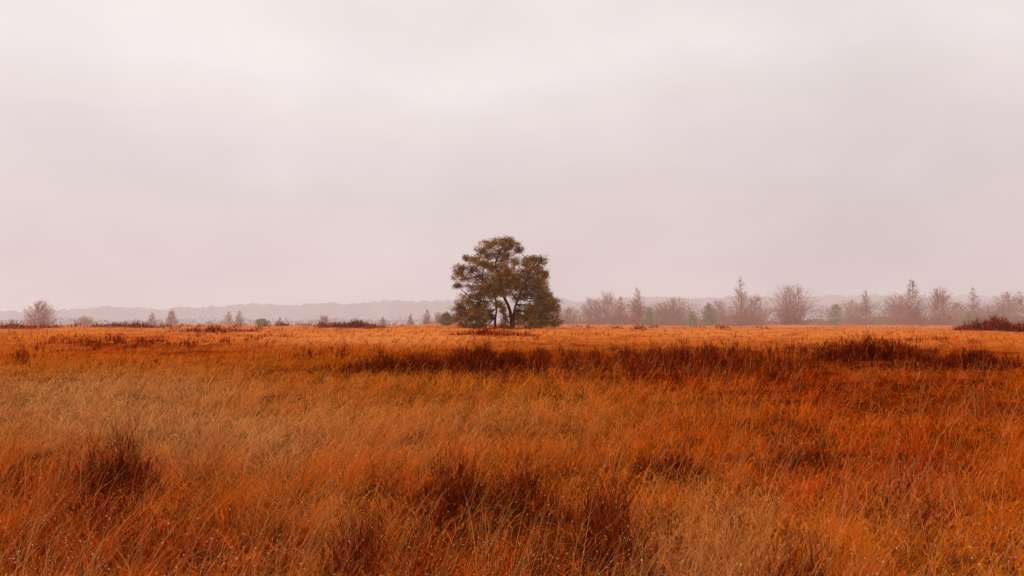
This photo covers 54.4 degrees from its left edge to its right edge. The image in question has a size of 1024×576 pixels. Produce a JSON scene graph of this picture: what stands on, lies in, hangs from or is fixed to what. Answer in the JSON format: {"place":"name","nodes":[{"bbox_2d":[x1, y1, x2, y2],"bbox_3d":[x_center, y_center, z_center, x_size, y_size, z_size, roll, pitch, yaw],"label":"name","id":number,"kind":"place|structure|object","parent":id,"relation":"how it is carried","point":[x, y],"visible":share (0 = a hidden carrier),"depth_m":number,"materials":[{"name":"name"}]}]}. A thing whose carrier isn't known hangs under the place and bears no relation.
{"place":"outdoors","nodes":[
{"label":"outdoors","id":0,"kind":"place"},
{"bbox_2d":[0,322,1023,575],"bbox_3d":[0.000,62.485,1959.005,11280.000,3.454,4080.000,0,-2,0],"label":"ground","id":1,"kind":"structure","parent":0,"point":[670,379],"depth_m":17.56,"materials":[{"name":"orange plant"}]},
{"bbox_2d":[0,319,60,328],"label":"heather bush","id":2,"kind":"object","parent":1,"relation":"on","point":[23,326],"visible":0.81,"depth_m":122.81,"materials":[{"name":"brown plant"}]},
{"bbox_2d":[22,299,59,324],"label":"birch tree","id":3,"kind":"object","parent":1,"relation":"on","point":[41,314],"visible":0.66,"depth_m":219.34,"materials":[{"name":"brown plant"}]},
{"bbox_2d":[74,315,92,324],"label":"bush","id":4,"kind":"object","parent":1,"relation":"on","point":[85,322],"visible":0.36,"depth_m":254.25,"materials":[{"name":"plant"}]},
{"bbox_2d":[52,389,174,498],"bbox_3d":[-3.833,1.472,9.540,1.101,1.059,0.778,1,-2,-31],"label":"heather bush","id":5,"kind":"object","parent":1,"relation":"on","point":[121,461],"visible":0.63,"depth_m":9.53,"materials":[{"name":"brown plant"}]},
{"bbox_2d":[93,320,172,327],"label":"heather bush","id":6,"kind":"object","parent":1,"relation":"on","point":[138,324],"visible":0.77,"depth_m":128.69,"materials":[{"name":"brown plant"}]},
{"bbox_2d":[147,314,158,325],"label":"birch tree","id":7,"kind":"object","parent":1,"relation":"on","point":[150,320],"visible":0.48,"depth_m":264.50,"materials":[{"name":"brown plant"}]},
{"bbox_2d":[162,309,181,324],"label":"birch tree","id":8,"kind":"object","parent":1,"relation":"on","point":[171,317],"visible":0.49,"depth_m":259.59,"materials":[{"name":"brown plant"}]},
{"bbox_2d":[168,321,259,332],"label":"heather bush","id":9,"kind":"object","parent":1,"relation":"on","point":[212,329],"visible":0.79,"depth_m":117.62,"materials":[{"name":"brown plant"}]},
{"bbox_2d":[0,316,436,325],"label":"scrub","id":10,"kind":"object","parent":1,"relation":"on","point":[207,322],"visible":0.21,"depth_m":283.14,"materials":[{"name":"plant"}]},
{"bbox_2d":[220,311,236,324],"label":"birch tree","id":11,"kind":"object","parent":1,"relation":"on","point":[229,322],"visible":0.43,"depth_m":259.67,"materials":[{"name":"brown plant"}]},
{"bbox_2d":[234,311,244,324],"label":"birch tree","id":12,"kind":"object","parent":1,"relation":"on","point":[239,319],"visible":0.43,"depth_m":254.82,"materials":[{"name":"brown plant"}]},
{"bbox_2d":[253,318,269,324],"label":"young pine","id":13,"kind":"object","parent":1,"relation":"on","point":[260,321],"visible":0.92,"depth_m":189.35,"materials":[{"name":"plant"}]},
{"bbox_2d":[314,315,328,324],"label":"bare tree","id":14,"kind":"object","parent":1,"relation":"on","point":[323,320],"visible":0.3,"depth_m":254.37,"materials":[{"name":"brown plant"}]},
{"bbox_2d":[307,317,386,328],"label":"heather bush","id":15,"kind":"object","parent":1,"relation":"on","point":[357,324],"visible":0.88,"depth_m":135.09,"materials":[{"name":"brown plant"}]},
{"bbox_2d":[379,316,386,325],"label":"sapling","id":16,"kind":"object","parent":1,"relation":"on","point":[382,320],"visible":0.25,"depth_m":244.46,"materials":[{"name":"plant"}]},
{"bbox_2d":[321,344,491,376],"bbox_3d":[-3.332,2.267,32.219,5.371,1.040,4.950,0,-2,0],"label":"heather bush","id":17,"kind":"object","parent":1,"relation":"on","point":[436,365],"visible":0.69,"depth_m":31.79,"materials":[{"name":"brown plant"}]},
{"bbox_2d":[407,315,415,324],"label":"sapling","id":18,"kind":"object","parent":1,"relation":"on","point":[410,320],"visible":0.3,"depth_m":244.62,"materials":[{"name":"plant"}]},
{"bbox_2d":[421,309,432,324],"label":"bare tree","id":19,"kind":"object","parent":1,"relation":"on","point":[427,320],"visible":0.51,"depth_m":244.68,"materials":[{"name":"plant"}]},
{"bbox_2d":[429,313,443,323],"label":"bare tree","id":20,"kind":"object","parent":1,"relation":"on","point":[436,319],"visible":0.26,"depth_m":244.53,"materials":[{"name":"plant"}]},
{"bbox_2d":[437,312,455,325],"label":"young pine","id":21,"kind":"object","parent":1,"relation":"on","point":[445,319],"visible":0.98,"depth_m":149.52,"materials":[{"name":"green plant"}]},
{"bbox_2d":[385,432,542,538],"bbox_3d":[-0.369,1.509,7.861,1.249,0.769,1.045,0,-2,0],"label":"heather bush","id":22,"kind":"object","parent":1,"relation":"on","point":[480,487],"visible":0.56,"depth_m":7.82,"materials":[{"name":"brown plant"}]},
{"bbox_2d":[426,332,553,372],"bbox_3d":[-0.826,2.129,34.153,4.592,1.454,4.080,0,-2,0],"label":"heather bush","id":23,"kind":"object","parent":1,"relation":"on","point":[500,361],"visible":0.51,"depth_m":33.66,"materials":[{"name":"brown plant"}]},
{"bbox_2d":[450,326,539,336],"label":"heather bush","id":24,"kind":"object","parent":1,"relation":"on","point":[484,332],"visible":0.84,"depth_m":90.23,"materials":[{"name":"brown plant"}]},
{"bbox_2d":[448,235,564,328],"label":"pine tree","id":25,"kind":"object","parent":1,"relation":"on","point":[536,312],"visible":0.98,"depth_m":128.97,"materials":[{"name":"green plant"}]},
{"bbox_2d":[0,321,1023,575],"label":"heather","id":26,"kind":"object","parent":1,"relation":"on","point":[366,551],"visible":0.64,"depth_m":8.55,"materials":[{"name":"brown plant"}]},
{"bbox_2d":[0,293,1023,324],"bbox_3d":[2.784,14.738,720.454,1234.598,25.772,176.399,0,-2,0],"label":"distant forest","id":27,"kind":"object","parent":1,"relation":"on","point":[388,310],"visible":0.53,"depth_m":661.97,"materials":[{"name":"grey plant"}]},
{"bbox_2d":[470,435,591,536],"bbox_3d":[0.147,1.506,7.876,0.848,0.768,1.180,1,-2,-36],"label":"heather bush","id":28,"kind":"object","parent":1,"relation":"on","point":[523,498],"visible":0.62,"depth_m":7.86,"materials":[{"name":"brown plant"}]},
{"bbox_2d":[559,306,581,324],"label":"bare tree","id":29,"kind":"object","parent":1,"relation":"on","point":[568,320],"visible":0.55,"depth_m":264.43,"materials":[{"name":"plant"}]},
{"bbox_2d":[573,297,610,324],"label":"bare tree","id":30,"kind":"object","parent":1,"relation":"on","point":[588,312],"visible":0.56,"depth_m":254.56,"materials":[{"name":"plant"}]},
{"bbox_2d":[531,455,680,575],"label":"heather bush","id":31,"kind":"object","parent":1,"relation":"on","point":[609,558],"visible":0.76,"depth_m":6.31,"materials":[{"name":"brown plant"}]},
{"bbox_2d":[587,290,626,324],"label":"bare tree","id":32,"kind":"object","parent":1,"relation":"on","point":[608,314],"visible":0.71,"depth_m":249.57,"materials":[{"name":"plant"}]},
{"bbox_2d":[612,297,629,324],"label":"birch tree","id":33,"kind":"object","parent":1,"relation":"on","point":[620,314],"visible":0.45,"depth_m":254.60,"materials":[{"name":"brown plant"}]},
{"bbox_2d":[618,288,653,324],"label":"birch tree","id":34,"kind":"object","parent":1,"relation":"on","point":[638,306],"visible":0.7,"depth_m":229.71,"materials":[{"name":"brown plant"}]},
{"bbox_2d":[638,307,663,325],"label":"young pine","id":35,"kind":"object","parent":1,"relation":"on","point":[649,314],"visible":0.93,"depth_m":211.51,"materials":[{"name":"green plant"}]},
{"bbox_2d":[651,301,672,324],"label":"bare tree","id":36,"kind":"object","parent":1,"relation":"on","point":[658,312],"visible":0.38,"depth_m":269.25,"materials":[{"name":"plant"}]},
{"bbox_2d":[656,297,693,325],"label":"birch tree","id":37,"kind":"object","parent":1,"relation":"on","point":[677,311],"visible":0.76,"depth_m":254.05,"materials":[{"name":"brown plant"}]},
{"bbox_2d":[625,439,726,487],"bbox_3d":[1.654,1.733,10.126,1.091,0.462,0.931,0,-2,0],"label":"heather bush","id":38,"kind":"object","parent":1,"relation":"on","point":[677,465],"visible":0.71,"depth_m":10.01,"materials":[{"name":"brown plant"}]},
{"bbox_2d":[683,311,700,325],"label":"young pine","id":39,"kind":"object","parent":1,"relation":"on","point":[691,318],"visible":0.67,"depth_m":211.52,"materials":[{"name":"green plant"}]},
{"bbox_2d":[696,302,720,325],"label":"young pine","id":40,"kind":"object","parent":1,"relation":"on","point":[710,317],"visible":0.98,"depth_m":204.61,"materials":[{"name":"plant"}]},
{"bbox_2d":[712,299,729,319],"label":"birch tree","id":41,"kind":"object","parent":1,"relation":"on","point":[721,308],"visible":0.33,"depth_m":264.53,"materials":[{"name":"brown plant"}]},
{"bbox_2d":[724,277,758,325],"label":"tree","id":42,"kind":"object","parent":1,"relation":"on","point":[743,315],"visible":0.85,"depth_m":234.56,"materials":[{"name":"brown plant"}]},
{"bbox_2d":[734,294,770,325],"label":"birch tree","id":43,"kind":"object","parent":1,"relation":"on","point":[758,313],"visible":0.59,"depth_m":244.23,"materials":[{"name":"brown plant"}]},
{"bbox_2d":[550,292,1023,325],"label":"edge scrub","id":44,"kind":"object","parent":1,"relation":"on","point":[815,321],"visible":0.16,"depth_m":270.57,"materials":[{"name":"plant"}]},
{"bbox_2d":[765,284,821,324],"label":"bare tree","id":45,"kind":"object","parent":1,"relation":"on","point":[789,318],"visible":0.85,"depth_m":219.31,"materials":[{"name":"plant"}]},
{"bbox_2d":[740,527,866,575],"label":"heather bush","id":46,"kind":"object","parent":1,"relation":"on","point":[804,567],"visible":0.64,"depth_m":5.84,"materials":[{"name":"brown plant"}]},
{"bbox_2d":[746,430,881,483],"bbox_3d":[3.083,1.752,10.542,1.380,0.550,1.030,0,-2,0],"label":"heather bush","id":47,"kind":"object","parent":1,"relation":"on","point":[814,459],"visible":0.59,"depth_m":10.50,"materials":[{"name":"brown plant"}]},
{"bbox_2d":[820,303,850,324],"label":"young pine","id":48,"kind":"object","parent":1,"relation":"on","point":[835,308],"visible":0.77,"depth_m":215.62,"materials":[{"name":"plant"}]},
{"bbox_2d":[838,298,866,324],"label":"birch tree","id":49,"kind":"object","parent":1,"relation":"on","point":[850,311],"visible":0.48,"depth_m":264.54,"materials":[{"name":"brown plant"}]},
{"bbox_2d":[847,291,883,324],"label":"birch tree","id":50,"kind":"object","parent":1,"relation":"on","point":[866,317],"visible":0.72,"depth_m":249.62,"materials":[{"name":"brown plant"}]},
{"bbox_2d":[810,328,927,361],"bbox_3d":[14.317,2.146,39.718,4.740,1.605,4.195,-1,-2,19],"label":"heather bush","id":51,"kind":"object","parent":1,"relation":"on","point":[876,351],"visible":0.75,"depth_m":39.36,"materials":[{"name":"brown plant"}]},
{"bbox_2d":[876,292,910,324],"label":"birch tree","id":52,"kind":"object","parent":1,"relation":"on","point":[894,310],"visible":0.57,"depth_m":254.60,"materials":[{"name":"brown plant"}]},
{"bbox_2d":[892,279,936,324],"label":"birch tree","id":53,"kind":"object","parent":1,"relation":"on","point":[912,307],"visible":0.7,"depth_m":219.32,"materials":[{"name":"brown plant"}]},
{"bbox_2d":[921,286,960,324],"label":"birch tree","id":54,"kind":"object","parent":1,"relation":"on","point":[936,308],"visible":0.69,"depth_m":224.43,"materials":[{"name":"brown plant"}]},
{"bbox_2d":[884,343,1023,371],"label":"heather bush","id":55,"kind":"object","parent":1,"relation":"on","point":[981,360],"visible":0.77,"depth_m":32.62,"materials":[{"name":"brown plant"}]},
{"bbox_2d":[944,302,968,325],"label":"birch tree","id":56,"kind":"object","parent":1,"relation":"on","point":[957,305],"visible":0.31,"depth_m":269.41,"materials":[{"name":"brown plant"}]},
{"bbox_2d":[955,311,980,325],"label":"young pine","id":57,"kind":"object","parent":1,"relation":"on","point":[969,316],"visible":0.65,"depth_m":204.44,"materials":[{"name":"plant"}]},
{"bbox_2d":[959,288,989,325],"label":"birch tree","id":58,"kind":"object","parent":1,"relation":"on","point":[976,311],"visible":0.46,"depth_m":249.44,"materials":[{"name":"brown plant"}]},
{"bbox_2d":[952,312,1023,331],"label":"heather bush","id":59,"kind":"object","parent":1,"relation":"on","point":[994,323],"visible":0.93,"depth_m":112.19,"materials":[{"name":"brown plant"}]},
{"bbox_2d":[975,303,1001,320],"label":"birch tree","id":60,"kind":"object","parent":1,"relation":"on","point":[989,312],"visible":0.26,"depth_m":269.33,"materials":[{"name":"brown plant"}]},
{"bbox_2d":[987,291,1019,319],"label":"bare tree","id":61,"kind":"object","parent":1,"relation":"on","point":[1006,302],"visible":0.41,"depth_m":254.62,"materials":[{"name":"plant"}]},
{"bbox_2d":[1004,292,1023,324],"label":"bare tree","id":62,"kind":"object","parent":1,"relation":"on","point":[1015,316],"visible":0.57,"depth_m":249.81,"materials":[{"name":"plant"}]},
{"bbox_2d":[0,0,1023,311],"label":"sky","id":63,"kind":"structure","parent":0,"point":[163,155],"materials":[{"name":"white"}]}
]}

